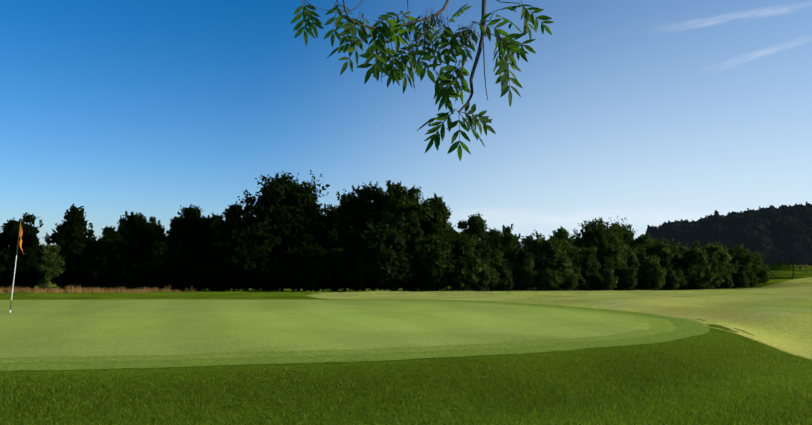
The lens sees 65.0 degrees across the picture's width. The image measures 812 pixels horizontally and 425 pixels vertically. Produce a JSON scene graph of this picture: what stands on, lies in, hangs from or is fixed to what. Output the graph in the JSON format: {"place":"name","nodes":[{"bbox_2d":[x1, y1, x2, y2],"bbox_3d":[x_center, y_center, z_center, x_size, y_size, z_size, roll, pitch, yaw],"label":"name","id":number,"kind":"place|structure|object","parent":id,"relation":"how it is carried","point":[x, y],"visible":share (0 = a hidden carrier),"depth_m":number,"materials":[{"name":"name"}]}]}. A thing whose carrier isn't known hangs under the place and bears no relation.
{"place":"outdoors","nodes":[
{"label":"outdoors","id":0,"kind":"place"},
{"bbox_2d":[0,285,200,292],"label":"dry grass field","id":1,"kind":"structure","parent":0,"point":[75,290],"depth_m":56.89,"materials":[{"name":"plant"}]},
{"bbox_2d":[0,249,811,424],"bbox_3d":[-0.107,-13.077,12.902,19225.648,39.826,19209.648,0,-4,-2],"label":"ground","id":2,"kind":"structure","parent":0,"point":[784,273],"depth_m":7.04,"materials":[{"name":"green plant"}]},
{"bbox_2d":[0,270,13,288],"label":"shrub","id":3,"kind":"object","parent":2,"relation":"on","point":[8,281],"visible":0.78,"depth_m":91.22,"materials":[{"name":"green plant"}]},
{"bbox_2d":[0,218,19,255],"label":"tree","id":4,"kind":"object","parent":2,"relation":"on","point":[8,228],"visible":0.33,"depth_m":99.22,"materials":[{"name":"green plant"}]},
{"bbox_2d":[5,230,19,266],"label":"tree","id":5,"kind":"object","parent":2,"relation":"on","point":[14,241],"visible":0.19,"depth_m":97.34,"materials":[{"name":"green plant"}]},
{"bbox_2d":[10,277,27,288],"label":"shrub","id":6,"kind":"object","parent":2,"relation":"on","point":[17,283],"visible":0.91,"depth_m":90.98,"materials":[{"name":"green plant"}]},
{"bbox_2d":[7,246,50,289],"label":"tree","id":7,"kind":"object","parent":2,"relation":"on","point":[26,271],"visible":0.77,"depth_m":91.88,"materials":[{"name":"green plant"}]},
{"bbox_2d":[16,212,46,285],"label":"tree","id":8,"kind":"object","parent":2,"relation":"on","point":[29,237],"visible":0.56,"depth_m":97.12,"materials":[{"name":"green plant"}]},
{"bbox_2d":[33,243,65,292],"bbox_3d":[-30.592,4.783,54.722,2.282,4.306,2.341,-2,-5,30],"label":"tree","id":9,"kind":"object","parent":2,"relation":"on","point":[51,269],"visible":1,"depth_m":54.45,"materials":[{"name":"green plant"}]},
{"bbox_2d":[51,249,72,289],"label":"shrub","id":10,"kind":"object","parent":2,"relation":"on","point":[64,286],"visible":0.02,"depth_m":98.14,"materials":[{"name":"green plant"}]},
{"bbox_2d":[42,208,87,253],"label":"tree","id":11,"kind":"object","parent":2,"relation":"on","point":[55,236],"visible":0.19,"depth_m":118.55,"materials":[{"name":"green plant"}]},
{"bbox_2d":[57,204,88,287],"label":"tree","id":12,"kind":"object","parent":2,"relation":"on","point":[72,234],"visible":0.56,"depth_m":94.39,"materials":[{"name":"green plant"}]},
{"bbox_2d":[55,238,93,286],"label":"tree","id":13,"kind":"object","parent":2,"relation":"on","point":[76,251],"visible":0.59,"depth_m":86.45,"materials":[{"name":"green plant"}]},
{"bbox_2d":[62,223,96,287],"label":"tree","id":14,"kind":"object","parent":2,"relation":"on","point":[87,232],"visible":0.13,"depth_m":98.21,"materials":[{"name":"green plant"}]},
{"bbox_2d":[100,230,120,243],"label":"tree","id":15,"kind":"object","parent":2,"relation":"on","point":[114,235],"visible":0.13,"depth_m":87.60,"materials":[{"name":"green plant"}]},
{"bbox_2d":[99,225,122,239],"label":"tree","id":16,"kind":"object","parent":2,"relation":"on","point":[109,229],"visible":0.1,"depth_m":106.99,"materials":[{"name":"green plant"}]},
{"bbox_2d":[117,215,129,238],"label":"tree","id":17,"kind":"object","parent":2,"relation":"on","point":[123,230],"visible":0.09,"depth_m":114.81,"materials":[{"name":"green plant"}]},
{"bbox_2d":[119,211,151,256],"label":"tree","id":18,"kind":"object","parent":2,"relation":"on","point":[139,227],"visible":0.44,"depth_m":92.09,"materials":[{"name":"green plant"}]},
{"bbox_2d":[133,252,152,288],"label":"shrub","id":19,"kind":"object","parent":2,"relation":"on","point":[140,259],"visible":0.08,"depth_m":84.99,"materials":[{"name":"green plant"}]},
{"bbox_2d":[134,226,170,287],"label":"tree","id":20,"kind":"object","parent":2,"relation":"on","point":[142,248],"visible":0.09,"depth_m":88.35,"materials":[{"name":"green plant"}]},
{"bbox_2d":[147,225,168,289],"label":"tree","id":21,"kind":"object","parent":2,"relation":"on","point":[157,236],"visible":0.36,"depth_m":84.33,"materials":[{"name":"green plant"}]},
{"bbox_2d":[167,204,206,290],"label":"tree","id":22,"kind":"object","parent":2,"relation":"on","point":[187,229],"visible":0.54,"depth_m":90.20,"materials":[{"name":"green plant"}]},
{"bbox_2d":[196,215,214,290],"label":"tree","id":23,"kind":"object","parent":2,"relation":"on","point":[206,222],"visible":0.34,"depth_m":92.95,"materials":[{"name":"green plant"}]},
{"bbox_2d":[210,202,242,290],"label":"tree","id":24,"kind":"object","parent":2,"relation":"on","point":[228,214],"visible":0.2,"depth_m":87.28,"materials":[{"name":"green plant"}]},
{"bbox_2d":[218,223,278,291],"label":"tree","id":25,"kind":"object","parent":2,"relation":"on","point":[246,259],"visible":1,"depth_m":76.44,"materials":[{"name":"green plant"}]},
{"bbox_2d":[226,170,329,290],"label":"tree","id":26,"kind":"object","parent":2,"relation":"on","point":[278,192],"visible":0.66,"depth_m":83.98,"materials":[{"name":"green plant"}]},
{"bbox_2d":[260,175,327,290],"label":"tree","id":27,"kind":"object","parent":2,"relation":"on","point":[320,228],"visible":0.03,"depth_m":89.63,"materials":[{"name":"green plant"}]},
{"bbox_2d":[296,200,317,290],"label":"tree","id":28,"kind":"object","parent":2,"relation":"on","point":[307,232],"visible":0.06,"depth_m":85.72,"materials":[{"name":"green plant"}]},
{"bbox_2d":[0,300,652,357],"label":"putting green","id":29,"kind":"object","parent":2,"relation":"on","point":[64,328],"visible":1,"depth_m":11.78,"materials":[{"name":"green plant"}]},
{"bbox_2d":[7,218,22,312],"bbox_3d":[-8.861,1.252,14.500,0.365,2.275,0.111,-1,-4,17],"label":"flagstick","id":30,"kind":"object","parent":29,"relation":"on","point":[20,232],"visible":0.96,"depth_m":14.53,"materials":[{"name":"grey metal"}]},
{"bbox_2d":[321,203,337,246],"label":"tree","id":31,"kind":"object","parent":2,"relation":"on","point":[331,210],"visible":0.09,"depth_m":91.98,"materials":[{"name":"green plant"}]},
{"bbox_2d":[0,299,677,362],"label":"green collar","id":32,"kind":"object","parent":2,"relation":"on","point":[660,325],"visible":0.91,"depth_m":8.71,"materials":[{"name":"green plant"}]},
{"bbox_2d":[335,191,354,290],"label":"tree","id":33,"kind":"object","parent":2,"relation":"on","point":[345,218],"visible":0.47,"depth_m":82.45,"materials":[{"name":"green plant"}]},
{"bbox_2d":[337,273,356,289],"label":"shrub","id":34,"kind":"object","parent":2,"relation":"on","point":[350,286],"visible":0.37,"depth_m":76.71,"materials":[{"name":"green plant"}]},
{"bbox_2d":[0,299,709,370],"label":"green fringe","id":35,"kind":"object","parent":2,"relation":"on","point":[686,328],"visible":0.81,"depth_m":8.28,"materials":[{"name":"green plant"}]},
{"bbox_2d":[343,181,405,290],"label":"tree","id":36,"kind":"object","parent":2,"relation":"on","point":[369,194],"visible":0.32,"depth_m":82.72,"materials":[{"name":"green plant"}]},
{"bbox_2d":[368,220,392,290],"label":"tree","id":37,"kind":"object","parent":2,"relation":"on","point":[382,224],"visible":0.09,"depth_m":76.79,"materials":[{"name":"green plant"}]},
{"bbox_2d":[374,271,395,290],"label":"shrub","id":38,"kind":"object","parent":2,"relation":"on","point":[381,280],"visible":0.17,"depth_m":72.21,"materials":[{"name":"green plant"}]},
{"bbox_2d":[354,219,417,290],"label":"tree","id":39,"kind":"object","parent":2,"relation":"on","point":[390,255],"visible":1,"depth_m":71.98,"materials":[{"name":"green plant"}]},
{"bbox_2d":[380,180,407,290],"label":"tree","id":40,"kind":"object","parent":2,"relation":"on","point":[393,188],"visible":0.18,"depth_m":81.05,"materials":[{"name":"green plant"}]},
{"bbox_2d":[379,186,441,290],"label":"tree","id":41,"kind":"object","parent":2,"relation":"on","point":[405,202],"visible":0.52,"depth_m":79.40,"materials":[{"name":"green plant"}]},
{"bbox_2d":[406,211,424,291],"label":"tree","id":42,"kind":"object","parent":2,"relation":"on","point":[414,231],"visible":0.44,"depth_m":74.95,"materials":[{"name":"green plant"}]},
{"bbox_2d":[412,233,456,290],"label":"tree","id":43,"kind":"object","parent":2,"relation":"on","point":[433,261],"visible":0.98,"depth_m":72.16,"materials":[{"name":"green plant"}]},
{"bbox_2d":[422,193,450,290],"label":"tree","id":44,"kind":"object","parent":2,"relation":"on","point":[436,224],"visible":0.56,"depth_m":79.62,"materials":[{"name":"green plant"}]},
{"bbox_2d":[445,233,458,290],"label":"tree","id":45,"kind":"object","parent":2,"relation":"on","point":[448,240],"visible":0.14,"depth_m":77.25,"materials":[{"name":"green plant"}]},
{"bbox_2d":[457,219,469,232],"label":"tree","id":46,"kind":"object","parent":2,"relation":"on","point":[463,225],"visible":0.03,"depth_m":98.34,"materials":[{"name":"green plant"}]},
{"bbox_2d":[449,233,486,289],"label":"tree","id":47,"kind":"object","parent":2,"relation":"on","point":[467,264],"visible":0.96,"depth_m":72.94,"materials":[{"name":"green plant"}]},
{"bbox_2d":[461,212,496,290],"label":"tree","id":48,"kind":"object","parent":2,"relation":"on","point":[477,225],"visible":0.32,"depth_m":82.49,"materials":[{"name":"green plant"}]},
{"bbox_2d":[472,256,495,290],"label":"shrub","id":49,"kind":"object","parent":2,"relation":"on","point":[485,279],"visible":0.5,"depth_m":73.88,"materials":[{"name":"green plant"}]},
{"bbox_2d":[480,243,491,290],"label":"tree","id":50,"kind":"object","parent":2,"relation":"on","point":[486,252],"visible":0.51,"depth_m":77.33,"materials":[{"name":"green plant"}]},
{"bbox_2d":[484,264,500,290],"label":"shrub","id":51,"kind":"object","parent":2,"relation":"on","point":[492,283],"visible":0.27,"depth_m":76.47,"materials":[{"name":"green plant"}]},
{"bbox_2d":[485,228,502,290],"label":"tree","id":52,"kind":"object","parent":2,"relation":"on","point":[493,235],"visible":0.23,"depth_m":86.59,"materials":[{"name":"green plant"}]},
{"bbox_2d":[486,248,511,290],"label":"shrub","id":53,"kind":"object","parent":2,"relation":"on","point":[496,259],"visible":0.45,"depth_m":79.97,"materials":[{"name":"green plant"}]},
{"bbox_2d":[497,267,513,290],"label":"shrub","id":54,"kind":"object","parent":2,"relation":"on","point":[505,282],"visible":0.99,"depth_m":77.59,"materials":[{"name":"green plant"}]},
{"bbox_2d":[499,223,515,290],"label":"tree","id":55,"kind":"object","parent":2,"relation":"on","point":[507,244],"visible":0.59,"depth_m":83.02,"materials":[{"name":"green plant"}]},
{"bbox_2d":[501,255,521,288],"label":"shrub","id":56,"kind":"object","parent":2,"relation":"on","point":[513,267],"visible":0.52,"depth_m":81.17,"materials":[{"name":"green plant"}]},
{"bbox_2d":[517,247,527,290],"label":"tree","id":57,"kind":"object","parent":2,"relation":"on","point":[521,253],"visible":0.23,"depth_m":87.43,"materials":[{"name":"green plant"}]},
{"bbox_2d":[516,233,539,289],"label":"tree","id":58,"kind":"object","parent":2,"relation":"on","point":[527,239],"visible":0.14,"depth_m":91.54,"materials":[{"name":"green plant"}]},
{"bbox_2d":[520,252,537,290],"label":"tree","id":59,"kind":"object","parent":2,"relation":"on","point":[528,264],"visible":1,"depth_m":78.26,"materials":[{"name":"green plant"}]},
{"bbox_2d":[523,230,573,290],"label":"tree","id":60,"kind":"object","parent":2,"relation":"on","point":[542,255],"visible":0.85,"depth_m":80.50,"materials":[{"name":"green plant"}]},
{"bbox_2d":[539,268,559,289],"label":"shrub","id":61,"kind":"object","parent":2,"relation":"on","point":[550,279],"visible":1,"depth_m":77.59,"materials":[{"name":"green plant"}]},
{"bbox_2d":[307,277,811,358],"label":"fairway","id":62,"kind":"structure","parent":2,"relation":"on","point":[778,315],"depth_m":17.74,"materials":[{"name":"green plant"}]},
{"bbox_2d":[554,225,578,257],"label":"tree","id":63,"kind":"object","parent":2,"relation":"on","point":[563,233],"visible":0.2,"depth_m":90.57,"materials":[{"name":"green plant"}]},
{"bbox_2d":[560,264,578,290],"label":"shrub","id":64,"kind":"object","parent":2,"relation":"on","point":[570,282],"visible":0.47,"depth_m":80.65,"materials":[{"name":"green plant"}]},
{"bbox_2d":[572,265,585,290],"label":"shrub","id":65,"kind":"object","parent":2,"relation":"on","point":[581,280],"visible":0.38,"depth_m":85.28,"materials":[{"name":"green plant"}]},
{"bbox_2d":[567,247,592,290],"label":"shrub","id":66,"kind":"object","parent":2,"relation":"on","point":[578,257],"visible":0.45,"depth_m":89.02,"materials":[{"name":"green plant"}]},
{"bbox_2d":[581,246,600,289],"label":"tree","id":67,"kind":"object","parent":2,"relation":"on","point":[591,262],"visible":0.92,"depth_m":88.66,"materials":[{"name":"green plant"}]},
{"bbox_2d":[591,275,604,289],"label":"shrub","id":68,"kind":"object","parent":2,"relation":"on","point":[597,283],"visible":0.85,"depth_m":87.81,"materials":[{"name":"green plant"}]},
{"bbox_2d":[569,216,630,290],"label":"tree","id":69,"kind":"object","parent":2,"relation":"on","point":[592,230],"visible":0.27,"depth_m":99.67,"materials":[{"name":"green plant"}]},
{"bbox_2d":[595,230,615,289],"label":"tree","id":70,"kind":"object","parent":2,"relation":"on","point":[603,245],"visible":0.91,"depth_m":91.82,"materials":[{"name":"green plant"}]},
{"bbox_2d":[585,229,628,259],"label":"tree","id":71,"kind":"object","parent":2,"relation":"on","point":[608,234],"visible":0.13,"depth_m":96.52,"materials":[{"name":"green plant"}]},
{"bbox_2d":[602,267,617,289],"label":"shrub","id":72,"kind":"object","parent":2,"relation":"on","point":[610,280],"visible":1,"depth_m":83.57,"materials":[{"name":"green plant"}]},
{"bbox_2d":[597,238,637,289],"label":"tree","id":73,"kind":"object","parent":2,"relation":"on","point":[616,252],"visible":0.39,"depth_m":92.13,"materials":[{"name":"green plant"}]},
{"bbox_2d":[616,222,637,289],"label":"tree","id":74,"kind":"object","parent":2,"relation":"on","point":[626,237],"visible":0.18,"depth_m":104.17,"materials":[{"name":"green plant"}]},
{"bbox_2d":[618,265,638,290],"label":"shrub","id":75,"kind":"object","parent":2,"relation":"on","point":[626,279],"visible":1,"depth_m":86.12,"materials":[{"name":"green plant"}]},
{"bbox_2d":[623,244,640,289],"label":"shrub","id":76,"kind":"object","parent":2,"relation":"on","point":[630,250],"visible":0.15,"depth_m":98.70,"materials":[{"name":"green plant"}]},
{"bbox_2d":[627,254,640,289],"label":"tree","id":77,"kind":"object","parent":2,"relation":"on","point":[632,260],"visible":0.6,"depth_m":93.27,"materials":[{"name":"green plant"}]},
{"bbox_2d":[625,240,646,289],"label":"shrub","id":78,"kind":"object","parent":2,"relation":"on","point":[640,249],"visible":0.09,"depth_m":100.86,"materials":[{"name":"green plant"}]},
{"bbox_2d":[629,236,653,289],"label":"tree","id":79,"kind":"object","parent":2,"relation":"on","point":[638,240],"visible":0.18,"depth_m":102.09,"materials":[{"name":"green plant"}]},
{"bbox_2d":[638,252,646,289],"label":"tree","id":80,"kind":"object","parent":2,"relation":"on","point":[642,259],"visible":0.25,"depth_m":96.55,"materials":[{"name":"green plant"}]},
{"bbox_2d":[640,265,653,289],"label":"shrub","id":81,"kind":"object","parent":2,"relation":"on","point":[645,279],"visible":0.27,"depth_m":92.74,"materials":[{"name":"green plant"}]},
{"bbox_2d":[640,233,655,289],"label":"tree","id":82,"kind":"object","parent":2,"relation":"on","point":[647,239],"visible":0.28,"depth_m":101.69,"materials":[{"name":"green plant"}]},
{"bbox_2d":[640,255,666,289],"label":"shrub","id":83,"kind":"object","parent":2,"relation":"on","point":[654,272],"visible":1,"depth_m":91.37,"materials":[{"name":"green plant"}]},
{"bbox_2d":[646,225,661,240],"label":"hill tree","id":84,"kind":"object","parent":2,"relation":"on","point":[651,230],"visible":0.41,"depth_m":411.60,"materials":[{"name":"green plant"}]},
{"bbox_2d":[653,228,671,244],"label":"hill tree","id":85,"kind":"object","parent":2,"relation":"on","point":[661,233],"visible":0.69,"depth_m":383.56,"materials":[{"name":"green plant"}]},
{"bbox_2d":[647,239,681,289],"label":"tree","id":86,"kind":"object","parent":2,"relation":"on","point":[662,251],"visible":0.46,"depth_m":100.78,"materials":[{"name":"green plant"}]},
{"bbox_2d":[662,259,672,286],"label":"tree","id":87,"kind":"object","parent":2,"relation":"on","point":[668,265],"visible":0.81,"depth_m":97.24,"materials":[{"name":"green plant"}]},
{"bbox_2d":[665,271,680,288],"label":"shrub","id":88,"kind":"object","parent":2,"relation":"on","point":[673,283],"visible":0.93,"depth_m":96.83,"materials":[{"name":"green plant"}]},
{"bbox_2d":[666,222,683,245],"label":"hill tree","id":89,"kind":"object","parent":2,"relation":"on","point":[675,232],"visible":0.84,"depth_m":382.65,"materials":[{"name":"green plant"}]},
{"bbox_2d":[664,238,689,289],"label":"tree","id":90,"kind":"object","parent":2,"relation":"on","point":[679,250],"visible":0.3,"depth_m":103.95,"materials":[{"name":"green plant"}]},
{"bbox_2d":[674,268,687,289],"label":"shrub","id":91,"kind":"object","parent":2,"relation":"on","point":[679,273],"visible":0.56,"depth_m":97.98,"materials":[{"name":"green plant"}]},
{"bbox_2d":[682,243,716,289],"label":"tree","id":92,"kind":"object","parent":2,"relation":"on","point":[698,265],"visible":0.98,"depth_m":99.13,"materials":[{"name":"green plant"}]},
{"bbox_2d":[697,210,723,247],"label":"hill tree","id":93,"kind":"object","parent":2,"relation":"on","point":[706,224],"visible":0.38,"depth_m":180.12,"materials":[{"name":"green plant"}]},
{"bbox_2d":[706,253,722,288],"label":"shrub","id":94,"kind":"object","parent":2,"relation":"on","point":[715,264],"visible":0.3,"depth_m":100.57,"materials":[{"name":"green plant"}]},
{"bbox_2d":[703,240,741,288],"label":"tree","id":95,"kind":"object","parent":2,"relation":"on","point":[724,267],"visible":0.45,"depth_m":102.48,"materials":[{"name":"green plant"}]},
{"bbox_2d":[721,273,733,287],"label":"shrub","id":96,"kind":"object","parent":2,"relation":"on","point":[728,282],"visible":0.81,"depth_m":107.22,"materials":[{"name":"green plant"}]},
{"bbox_2d":[718,209,755,235],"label":"hill tree","id":97,"kind":"object","parent":2,"relation":"on","point":[736,220],"visible":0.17,"depth_m":160.10,"materials":[{"name":"green plant"}]},
{"bbox_2d":[727,244,750,256],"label":"tree","id":98,"kind":"object","parent":2,"relation":"on","point":[732,250],"visible":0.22,"depth_m":126.34,"materials":[{"name":"green plant"}]},
{"bbox_2d":[733,272,749,287],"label":"shrub","id":99,"kind":"object","parent":2,"relation":"on","point":[741,279],"visible":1,"depth_m":109.02,"materials":[{"name":"green plant"}]},
{"bbox_2d":[729,249,759,287],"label":"shrub","id":100,"kind":"object","parent":2,"relation":"on","point":[746,267],"visible":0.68,"depth_m":110.77,"materials":[{"name":"green plant"}]},
{"bbox_2d":[720,214,770,251],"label":"hill tree","id":101,"kind":"object","parent":2,"relation":"on","point":[735,233],"visible":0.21,"depth_m":147.76,"materials":[{"name":"green plant"}]},
{"bbox_2d":[728,221,783,264],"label":"hill tree","id":102,"kind":"object","parent":2,"relation":"on","point":[757,239],"visible":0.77,"depth_m":143.44,"materials":[{"name":"green plant"}]},
{"bbox_2d":[746,251,771,285],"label":"shrub","id":103,"kind":"object","parent":2,"relation":"on","point":[763,273],"visible":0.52,"depth_m":118.58,"materials":[{"name":"green plant"}]},
{"bbox_2d":[738,205,780,265],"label":"hill tree","id":104,"kind":"object","parent":2,"relation":"on","point":[771,215],"visible":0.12,"depth_m":152.38,"materials":[{"name":"green plant"}]},
{"bbox_2d":[782,207,795,216],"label":"hill tree","id":105,"kind":"object","parent":2,"relation":"on","point":[788,212],"visible":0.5,"depth_m":415.22,"materials":[{"name":"green plant"}]},
{"bbox_2d":[768,215,811,278],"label":"hill tree","id":106,"kind":"object","parent":2,"relation":"on","point":[791,239],"visible":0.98,"depth_m":145.33,"materials":[{"name":"green plant"}]},
{"bbox_2d":[797,204,811,259],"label":"hill tree","id":107,"kind":"object","parent":2,"relation":"on","point":[806,216],"visible":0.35,"depth_m":149.93,"materials":[{"name":"green plant"}]},
{"bbox_2d":[0,0,811,245],"label":"sky","id":108,"kind":"structure","parent":0,"point":[644,112],"materials":[{"name":"blue"}]},
{"bbox_2d":[290,0,552,161],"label":"ash branch","id":109,"kind":"object","parent":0,"point":[508,44],"visible":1,"depth_m":3.63,"materials":[{"name":"green plant"}]},
{"bbox_2d":[442,228,469,290],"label":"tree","id":110,"kind":"object","parent":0,"point":[457,234],"visible":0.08,"depth_m":80.36,"materials":[{"name":"green plant"}]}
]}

